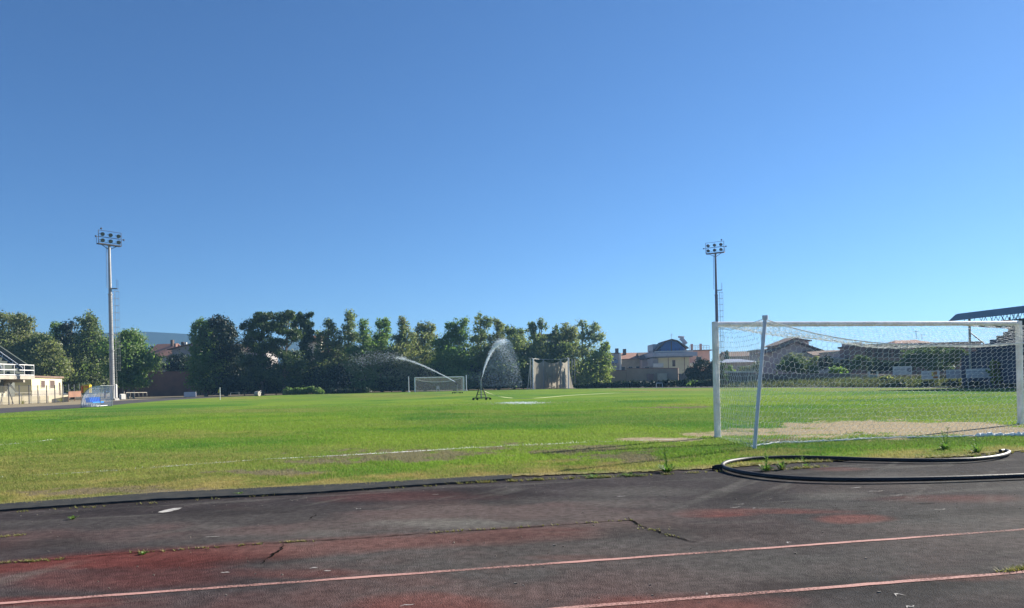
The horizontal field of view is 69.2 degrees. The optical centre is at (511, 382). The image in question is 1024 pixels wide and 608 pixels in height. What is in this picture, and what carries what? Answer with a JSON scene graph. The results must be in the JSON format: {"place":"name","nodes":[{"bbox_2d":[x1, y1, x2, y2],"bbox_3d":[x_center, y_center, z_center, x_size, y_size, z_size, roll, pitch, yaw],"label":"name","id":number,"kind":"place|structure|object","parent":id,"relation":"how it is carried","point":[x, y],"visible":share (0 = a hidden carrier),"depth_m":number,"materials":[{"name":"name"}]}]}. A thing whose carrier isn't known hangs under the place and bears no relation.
{"place":"outdoors","nodes":[
{"label":"outdoors","id":0,"kind":"place"},
{"bbox_2d":[0,395,67,404],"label":"wall","id":1,"kind":"structure","parent":0,"point":[25,399],"depth_m":98.68,"materials":[{"name":"white paint"}]},
{"bbox_2d":[95,228,124,400],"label":"floodlight tower","id":2,"kind":"structure","parent":0,"point":[111,345],"depth_m":112.81,"materials":[{"name":"grey metal"}]},
{"bbox_2d":[0,395,265,412],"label":"track","id":3,"kind":"structure","parent":0,"point":[22,409],"depth_m":75.78,"materials":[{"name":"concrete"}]},
{"bbox_2d":[81,385,113,407],"bbox_3d":[-35.524,1.178,63.684,1.700,1.865,3.160,-1,0,-12],"label":"team dugout","id":4,"kind":"object","parent":3,"relation":"on","point":[93,400],"visible":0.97,"depth_m":63.23,"materials":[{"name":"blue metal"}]},
{"bbox_2d":[46,332,518,392],"bbox_3d":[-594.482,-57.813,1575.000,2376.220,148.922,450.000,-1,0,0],"label":"hills","id":5,"kind":"structure","parent":0,"point":[155,338],"depth_m":1485.94,"materials":[{"name":"blue"}]},
{"bbox_2d":[0,385,675,407],"bbox_3d":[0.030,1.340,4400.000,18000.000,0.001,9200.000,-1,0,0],"label":"ground","id":6,"kind":"structure","parent":0,"point":[77,400],"depth_m":137.22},
{"bbox_2d":[0,310,14,354],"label":"eucalyptus tree","id":7,"kind":"object","parent":6,"relation":"on","point":[5,317],"visible":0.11,"depth_m":148.85,"materials":[{"name":"green plant"}]},
{"bbox_2d":[0,346,34,396],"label":"grandstand","id":8,"kind":"object","parent":6,"relation":"on","point":[13,369],"visible":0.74,"depth_m":108.26,"materials":[{"name":"metal"}]},
{"bbox_2d":[0,312,44,364],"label":"eucalyptus tree","id":9,"kind":"object","parent":6,"relation":"on","point":[20,331],"visible":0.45,"depth_m":146.12,"materials":[{"name":"green plant"}]},
{"bbox_2d":[0,385,62,404],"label":"fence","id":10,"kind":"object","parent":6,"relation":"on","point":[28,394],"visible":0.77,"depth_m":95.22,"materials":[{"name":"metal"}]},
{"bbox_2d":[15,376,63,396],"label":"yellow hut","id":11,"kind":"object","parent":6,"relation":"on","point":[42,382],"visible":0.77,"depth_m":116.38,"materials":[{"name":"paint"}]},
{"bbox_2d":[11,332,68,375],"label":"eucalyptus tree","id":12,"kind":"object","parent":6,"relation":"on","point":[38,337],"visible":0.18,"depth_m":144.48,"materials":[{"name":"green plant"}]},
{"bbox_2d":[19,340,80,382],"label":"bushy tree","id":13,"kind":"object","parent":6,"relation":"on","point":[51,361],"visible":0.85,"depth_m":138.59,"materials":[{"name":"green plant"}]},
{"bbox_2d":[41,321,67,349],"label":"eucalyptus tree","id":14,"kind":"object","parent":6,"relation":"on","point":[56,330],"visible":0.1,"depth_m":152.25,"materials":[{"name":"green plant"}]},
{"bbox_2d":[54,319,102,398],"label":"eucalyptus tree","id":15,"kind":"object","parent":6,"relation":"on","point":[65,327],"visible":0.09,"depth_m":152.48,"materials":[{"name":"green plant"}]},
{"bbox_2d":[55,309,118,396],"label":"eucalyptus tree","id":16,"kind":"object","parent":6,"relation":"on","point":[92,332],"visible":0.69,"depth_m":146.85,"materials":[{"name":"green plant"}]},
{"bbox_2d":[89,352,117,397],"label":"bushy tree","id":17,"kind":"object","parent":6,"relation":"on","point":[106,391],"visible":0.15,"depth_m":147.89,"materials":[{"name":"green plant"}]},
{"bbox_2d":[83,327,172,397],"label":"eucalyptus tree","id":18,"kind":"object","parent":6,"relation":"on","point":[136,360],"visible":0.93,"depth_m":136.79,"materials":[{"name":"green plant"}]},
{"bbox_2d":[147,340,179,358],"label":"tiled house","id":19,"kind":"structure","parent":6,"relation":"on","point":[160,348],"depth_m":203.88,"materials":[{"name":"grey paint"}]},
{"bbox_2d":[162,349,189,370],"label":"olive tree","id":20,"kind":"object","parent":6,"relation":"on","point":[173,366],"visible":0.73,"depth_m":168.62,"materials":[{"name":"green plant"}]},
{"bbox_2d":[167,342,197,362],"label":"grey house","id":21,"kind":"structure","parent":6,"relation":"on","point":[183,350],"depth_m":185.00,"materials":[{"name":"paint"}]},
{"bbox_2d":[179,316,230,395],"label":"broadleaf tree","id":22,"kind":"object","parent":6,"relation":"on","point":[199,362],"visible":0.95,"depth_m":142.54,"materials":[{"name":"green plant"}]},
{"bbox_2d":[117,371,299,397],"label":"boundary wall","id":23,"kind":"structure","parent":6,"relation":"on","point":[167,383],"depth_m":159.02,"materials":[{"name":"concrete"}]},
{"bbox_2d":[196,313,249,395],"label":"broadleaf tree","id":24,"kind":"object","parent":6,"relation":"on","point":[228,336],"visible":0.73,"depth_m":143.79,"materials":[{"name":"green plant"}]},
{"bbox_2d":[226,367,257,394],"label":"dark shrub","id":25,"kind":"object","parent":6,"relation":"on","point":[240,391],"visible":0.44,"depth_m":144.45,"materials":[{"name":"green plant"}]},
{"bbox_2d":[229,311,289,394],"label":"pine tree","id":26,"kind":"object","parent":6,"relation":"on","point":[260,362],"visible":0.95,"depth_m":142.27,"materials":[{"name":"green plant"}]},
{"bbox_2d":[257,381,292,394],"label":"dark shrub","id":27,"kind":"object","parent":6,"relation":"on","point":[268,389],"visible":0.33,"depth_m":144.88,"materials":[{"name":"green plant"}]},
{"bbox_2d":[261,309,312,394],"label":"pine tree","id":28,"kind":"object","parent":6,"relation":"on","point":[292,363],"visible":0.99,"depth_m":141.03,"materials":[{"name":"green plant"}]},
{"bbox_2d":[289,310,315,386],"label":"spiky conifer","id":29,"kind":"object","parent":6,"relation":"on","point":[306,325],"visible":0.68,"depth_m":147.45,"materials":[{"name":"green plant"}]},
{"bbox_2d":[300,366,323,388],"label":"dark shrub","id":30,"kind":"object","parent":6,"relation":"on","point":[318,376],"visible":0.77,"depth_m":144.77,"materials":[{"name":"green plant"}]},
{"bbox_2d":[298,317,347,387],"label":"eucalyptus tree","id":31,"kind":"object","parent":6,"relation":"on","point":[322,356],"visible":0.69,"depth_m":149.18,"materials":[{"name":"green plant"}]},
{"bbox_2d":[317,363,349,389],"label":"dark shrub","id":32,"kind":"object","parent":6,"relation":"on","point":[339,382],"visible":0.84,"depth_m":144.40,"materials":[{"name":"green plant"}]},
{"bbox_2d":[323,308,361,392],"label":"eucalyptus tree","id":33,"kind":"object","parent":6,"relation":"on","point":[349,333],"visible":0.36,"depth_m":151.11,"materials":[{"name":"green plant"}]},
{"bbox_2d":[335,318,389,390],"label":"eucalyptus tree","id":34,"kind":"object","parent":6,"relation":"on","point":[360,349],"visible":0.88,"depth_m":144.78,"materials":[{"name":"green plant"}]},
{"bbox_2d":[355,317,397,391],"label":"eucalyptus tree","id":35,"kind":"object","parent":6,"relation":"on","point":[383,324],"visible":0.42,"depth_m":149.08,"materials":[{"name":"green plant"}]},
{"bbox_2d":[374,364,404,391],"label":"dark shrub","id":36,"kind":"object","parent":6,"relation":"on","point":[391,387],"visible":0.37,"depth_m":145.11,"materials":[{"name":"green plant"}]},
{"bbox_2d":[364,316,428,391],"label":"eucalyptus tree","id":37,"kind":"object","parent":6,"relation":"on","point":[404,347],"visible":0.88,"depth_m":144.80,"materials":[{"name":"green plant"}]},
{"bbox_2d":[403,367,427,391],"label":"dark shrub","id":38,"kind":"object","parent":6,"relation":"on","point":[417,379],"visible":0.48,"depth_m":145.09,"materials":[{"name":"green plant"}]},
{"bbox_2d":[405,320,450,390],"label":"eucalyptus tree","id":39,"kind":"object","parent":6,"relation":"on","point":[426,332],"visible":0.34,"depth_m":150.85,"materials":[{"name":"green plant"}]},
{"bbox_2d":[419,361,454,390],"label":"dark shrub","id":40,"kind":"object","parent":6,"relation":"on","point":[429,387],"visible":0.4,"depth_m":144.20,"materials":[{"name":"green plant"}]},
{"bbox_2d":[418,316,493,390],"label":"eucalyptus tree","id":41,"kind":"object","parent":6,"relation":"on","point":[452,353],"visible":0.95,"depth_m":143.90,"materials":[{"name":"green plant"}]},
{"bbox_2d":[454,364,486,389],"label":"dark shrub","id":42,"kind":"object","parent":6,"relation":"on","point":[476,370],"visible":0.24,"depth_m":144.32,"materials":[{"name":"green plant"}]},
{"bbox_2d":[464,311,498,389],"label":"eucalyptus tree","id":43,"kind":"object","parent":6,"relation":"on","point":[483,322],"visible":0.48,"depth_m":148.99,"materials":[{"name":"green plant"}]},
{"bbox_2d":[476,370,508,389],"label":"dark shrub","id":44,"kind":"object","parent":6,"relation":"on","point":[495,379],"visible":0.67,"depth_m":144.38,"materials":[{"name":"green plant"}]},
{"bbox_2d":[472,317,517,389],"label":"eucalyptus tree","id":45,"kind":"object","parent":6,"relation":"on","point":[498,324],"visible":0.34,"depth_m":146.59,"materials":[{"name":"green plant"}]},
{"bbox_2d":[477,324,541,388],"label":"eucalyptus tree","id":46,"kind":"object","parent":6,"relation":"on","point":[516,336],"visible":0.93,"depth_m":143.02,"materials":[{"name":"green plant"}]},
{"bbox_2d":[518,316,565,373],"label":"eucalyptus tree","id":47,"kind":"object","parent":6,"relation":"on","point":[539,338],"visible":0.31,"depth_m":149.10,"materials":[{"name":"green plant"}]},
{"bbox_2d":[536,323,587,384],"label":"eucalyptus tree","id":48,"kind":"object","parent":6,"relation":"on","point":[554,335],"visible":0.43,"depth_m":146.79,"materials":[{"name":"green plant"}]},
{"bbox_2d":[559,322,589,385],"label":"eucalyptus tree","id":49,"kind":"object","parent":6,"relation":"on","point":[569,335],"visible":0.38,"depth_m":148.66,"materials":[{"name":"green plant"}]},
{"bbox_2d":[575,317,606,371],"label":"poplar tree","id":50,"kind":"object","parent":6,"relation":"on","point":[592,336],"visible":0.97,"depth_m":145.65,"materials":[{"name":"green plant"}]},
{"bbox_2d":[570,341,615,384],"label":"bushy tree","id":51,"kind":"object","parent":6,"relation":"on","point":[590,366],"visible":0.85,"depth_m":141.82,"materials":[{"name":"green plant"}]},
{"bbox_2d":[599,353,620,369],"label":"brown house","id":52,"kind":"structure","parent":6,"relation":"on","point":[616,358],"depth_m":205.00,"materials":[{"name":"grey paint"}]},
{"bbox_2d":[606,370,626,381],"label":"boundary wall","id":53,"kind":"structure","parent":6,"relation":"on","point":[619,375],"depth_m":153.93,"materials":[{"name":"grey concrete"}]},
{"bbox_2d":[615,348,639,369],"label":"tiled house","id":54,"kind":"structure","parent":6,"relation":"on","point":[629,360],"depth_m":212.18,"materials":[{"name":"paint"}]},
{"bbox_2d":[636,352,651,367],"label":"mauve house","id":55,"kind":"structure","parent":6,"relation":"on","point":[643,359],"depth_m":208.79,"materials":[{"name":"paint"}]},
{"bbox_2d":[627,368,678,382],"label":"boundary wall","id":56,"kind":"structure","parent":6,"relation":"on","point":[648,374],"depth_m":150.73,"materials":[{"name":"grey concrete"}]},
{"bbox_2d":[644,333,697,373],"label":"apartment house","id":57,"kind":"structure","parent":6,"relation":"on","point":[671,353],"depth_m":200.00,"materials":[{"name":"yellow paint"}]},
{"bbox_2d":[682,356,712,380],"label":"bush","id":58,"kind":"object","parent":6,"relation":"on","point":[695,372],"visible":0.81,"depth_m":127.05,"materials":[{"name":"green plant"}]},
{"bbox_2d":[689,344,711,370],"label":"pink house","id":59,"kind":"structure","parent":6,"relation":"on","point":[704,354],"depth_m":215.00,"materials":[{"name":"paint"}]},
{"bbox_2d":[719,359,729,386],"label":"slim tree","id":60,"kind":"object","parent":6,"relation":"on","point":[722,377],"visible":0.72,"depth_m":103.87,"materials":[{"name":"green plant"}]},
{"bbox_2d":[719,351,749,360],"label":"long house","id":61,"kind":"structure","parent":6,"relation":"on","point":[740,356],"depth_m":191.19,"materials":[{"name":"grey paint"}]},
{"bbox_2d":[720,359,755,371],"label":"metal roofed shed","id":62,"kind":"structure","parent":6,"relation":"on","point":[745,363],"depth_m":140.00,"materials":[{"name":"paint"}]},
{"bbox_2d":[739,358,759,373],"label":"bush","id":63,"kind":"object","parent":6,"relation":"on","point":[752,368],"visible":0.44,"depth_m":115.83,"materials":[{"name":"green plant"}]},
{"bbox_2d":[754,337,821,373],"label":"house","id":64,"kind":"structure","parent":6,"relation":"on","point":[769,367],"depth_m":150.02,"materials":[{"name":"paint"}]},
{"bbox_2d":[774,356,820,373],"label":"bush","id":65,"kind":"object","parent":6,"relation":"on","point":[813,368],"visible":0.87,"depth_m":103.27,"materials":[{"name":"green plant"}]},
{"bbox_2d":[802,350,839,373],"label":"house","id":66,"kind":"structure","parent":6,"relation":"on","point":[811,353],"depth_m":147.74,"materials":[{"name":"grey paint"}]},
{"bbox_2d":[815,355,853,371],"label":"bush","id":67,"kind":"object","parent":6,"relation":"on","point":[841,364],"visible":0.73,"depth_m":103.85,"materials":[{"name":"green plant"}]},
{"bbox_2d":[819,342,859,357],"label":"corner house","id":68,"kind":"structure","parent":6,"relation":"on","point":[836,354],"depth_m":124.97,"materials":[{"name":"paint"}]},
{"bbox_2d":[849,354,875,373],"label":"bush","id":69,"kind":"object","parent":6,"relation":"on","point":[860,359],"visible":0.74,"depth_m":99.77,"materials":[{"name":"green plant"}]},
{"bbox_2d":[868,358,902,373],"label":"bush","id":70,"kind":"object","parent":6,"relation":"on","point":[878,363],"visible":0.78,"depth_m":91.58,"materials":[{"name":"green plant"}]},
{"bbox_2d":[838,341,980,373],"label":"brick building","id":71,"kind":"structure","parent":6,"relation":"on","point":[872,353],"depth_m":112.36,"materials":[{"name":"brown brick"}]},
{"bbox_2d":[895,347,959,373],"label":"bush","id":72,"kind":"object","parent":6,"relation":"on","point":[925,361],"visible":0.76,"depth_m":93.17,"materials":[{"name":"green plant"}]},
{"bbox_2d":[942,347,968,369],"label":"bush","id":73,"kind":"object","parent":6,"relation":"on","point":[954,356],"visible":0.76,"depth_m":79.57,"materials":[{"name":"green plant"}]},
{"bbox_2d":[949,306,1023,386],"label":"grandstand","id":74,"kind":"object","parent":6,"relation":"on","point":[994,353],"visible":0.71,"depth_m":63.18,"materials":[{"name":"metal"}]},
{"bbox_2d":[985,359,1002,387],"bbox_3d":[40.323,-0.756,61.983,1.028,2.518,1.093,-1,0,-29],"label":"bush","id":75,"kind":"object","parent":6,"relation":"on","point":[997,379],"visible":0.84,"depth_m":61.89,"materials":[{"name":"green plant"}]},
{"bbox_2d":[0,451,1023,607],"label":"running track","id":76,"kind":"structure","parent":0,"point":[695,507],"depth_m":5.92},
{"bbox_2d":[0,474,511,510],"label":"track edging","id":77,"kind":"object","parent":76,"relation":"on","point":[230,493],"visible":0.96,"depth_m":9.05,"materials":[{"name":"concrete"}]},
{"bbox_2d":[18,520,625,561],"bbox_3d":[-1.796,1.326,6.165,5.951,0.001,0.111,-1,0,-13],"label":"track seam","id":78,"kind":"object","parent":76,"relation":"on","point":[317,540],"visible":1,"depth_m":6.22,"materials":[{"name":"black"}]},
{"bbox_2d":[0,528,1023,603],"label":"lane line","id":79,"kind":"object","parent":76,"relation":"on","point":[66,598],"visible":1,"depth_m":5.07,"materials":[{"name":"white paint"}]},
{"bbox_2d":[0,450,1023,572],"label":"crack weeds","id":80,"kind":"object","parent":76,"relation":"on","point":[1018,568],"visible":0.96,"depth_m":9.65,"materials":[{"name":"green plant"}]},
{"bbox_2d":[12,474,1020,602],"bbox_3d":[-0.718,1.303,7.103,12.495,0.007,5.684,-1,0,0],"label":"grit","id":81,"kind":"object","parent":76,"relation":"on","point":[495,555],"visible":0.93,"depth_m":5.62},
{"bbox_2d":[656,448,679,471],"bbox_3d":[2.140,1.070,10.279,0.401,0.346,0.424,-1,0,0],"label":"weed plant","id":82,"kind":"object","parent":76,"relation":"on","point":[665,468],"visible":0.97,"depth_m":10.28,"materials":[{"name":"green plant"}]},
{"bbox_2d":[554,570,1023,607],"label":"lane line","id":83,"kind":"object","parent":76,"relation":"on","point":[817,588],"visible":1,"depth_m":4.49,"materials":[{"name":"white paint"}]},
{"bbox_2d":[712,449,1023,481],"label":"water hose","id":84,"kind":"object","parent":76,"relation":"on","point":[721,466],"visible":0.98,"depth_m":9.47,"materials":[{"name":"black rubber"}]},
{"bbox_2d":[0,388,1023,503],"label":"pitch","id":85,"kind":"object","parent":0,"point":[410,398],"visible":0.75,"depth_m":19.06,"materials":[{"name":"green plant"}]},
{"bbox_2d":[281,386,324,394],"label":"hedge","id":86,"kind":"object","parent":85,"relation":"on","point":[301,390],"visible":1,"depth_m":129.40,"materials":[{"name":"green plant"}]},
{"bbox_2d":[323,386,371,393],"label":"hedge","id":87,"kind":"object","parent":85,"relation":"on","point":[365,389],"visible":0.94,"depth_m":130.53,"materials":[{"name":"green plant"}]},
{"bbox_2d":[472,374,490,399],"bbox_3d":[-2.393,0.302,57.297,1.470,2.083,0.825,-1,0,-9],"label":"water sprinkler","id":88,"kind":"object","parent":85,"relation":"on","point":[481,397],"visible":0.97,"depth_m":57.24,"materials":[{"name":"black metal"}]},
{"bbox_2d":[482,334,521,385],"bbox_3d":[-0.812,-1.922,57.378,3.130,4.893,5.640,-1,0,0],"label":"sprinkler jet","id":89,"kind":"object","parent":88,"relation":"attached to","point":[495,345],"visible":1,"depth_m":57.25,"materials":[{"name":"liquid"}]},
{"bbox_2d":[527,357,574,388],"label":"throwing cage","id":90,"kind":"object","parent":85,"relation":"on","point":[543,371],"visible":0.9,"depth_m":139.33,"materials":[{"name":"white fabric"}]},
{"bbox_2d":[574,379,635,388],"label":"hedge","id":91,"kind":"object","parent":85,"relation":"on","point":[616,384],"visible":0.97,"depth_m":122.88,"materials":[{"name":"green plant"}]},
{"bbox_2d":[712,315,1023,448],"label":"football goal","id":92,"kind":"object","parent":85,"relation":"on","point":[1018,339],"visible":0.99,"depth_m":14.80,"materials":[{"name":"white"}]},
{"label":"water sprinkler","id":93,"kind":"object","parent":85,"relation":"on","visible":0},
{"bbox_2d":[342,349,454,383],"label":"sprinkler jet","id":94,"kind":"object","parent":93,"relation":"attached to","point":[404,359],"visible":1,"depth_m":99.98,"materials":[{"name":"liquid"}]},
{"bbox_2d":[0,0,1023,369],"label":"sky","id":95,"kind":"structure","parent":0,"point":[514,162],"materials":[{"name":"blue"}]},
{"bbox_2d":[703,239,726,364],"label":"floodlight tower","id":96,"kind":"structure","parent":0,"point":[716,290],"depth_m":137.83,"materials":[{"name":"metal"}]},
{"bbox_2d":[581,386,993,388],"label":"track","id":97,"kind":"structure","parent":0,"point":[808,387],"depth_m":84.74,"materials":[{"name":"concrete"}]},
{"bbox_2d":[633,379,678,387],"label":"hedge","id":98,"kind":"object","parent":97,"relation":"on","point":[652,383],"visible":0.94,"depth_m":118.12,"materials":[{"name":"green plant"}]},
{"bbox_2d":[693,379,712,386],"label":"hedge","id":99,"kind":"object","parent":97,"relation":"on","point":[705,383],"visible":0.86,"depth_m":110.84,"materials":[{"name":"green plant"}]},
{"bbox_2d":[722,371,756,384],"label":"boundary wall","id":100,"kind":"structure","parent":97,"relation":"on","point":[744,375],"depth_m":107.20,"materials":[{"name":"white paint"}]},
{"bbox_2d":[754,373,851,380],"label":"boundary wall","id":101,"kind":"structure","parent":97,"relation":"on","point":[796,376],"depth_m":94.47,"materials":[{"name":"grey concrete"}]},
{"bbox_2d":[850,374,945,378],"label":"boundary wall","id":102,"kind":"structure","parent":97,"relation":"on","point":[861,376],"depth_m":81.50,"materials":[{"name":"grey concrete"}]},
{"bbox_2d":[893,366,911,377],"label":"sponsor board","id":103,"kind":"object","parent":97,"relation":"on","point":[904,369],"visible":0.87,"depth_m":75.96,"materials":[{"name":"grey metal"}]},
{"bbox_2d":[921,371,939,378],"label":"sponsor board","id":104,"kind":"object","parent":97,"relation":"on","point":[924,374],"visible":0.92,"depth_m":70.97,"materials":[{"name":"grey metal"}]},
{"bbox_2d":[946,369,961,379],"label":"sponsor board","id":105,"kind":"object","parent":97,"relation":"on","point":[952,372],"visible":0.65,"depth_m":67.59,"materials":[{"name":"metal"}]},
{"bbox_2d":[966,368,990,387],"bbox_3d":[39.614,-0.373,63.001,1.847,1.643,0.218,-1,0,29],"label":"sponsor board","id":106,"kind":"object","parent":97,"relation":"on","point":[983,374],"visible":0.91,"depth_m":62.98,"materials":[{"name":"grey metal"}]},
{"bbox_2d":[720,375,1015,387],"bbox_3d":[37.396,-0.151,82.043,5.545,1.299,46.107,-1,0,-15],"label":"bank grass","id":107,"kind":"structure","parent":0,"point":[912,381],"depth_m":80.75,"materials":[{"name":"green plant"}]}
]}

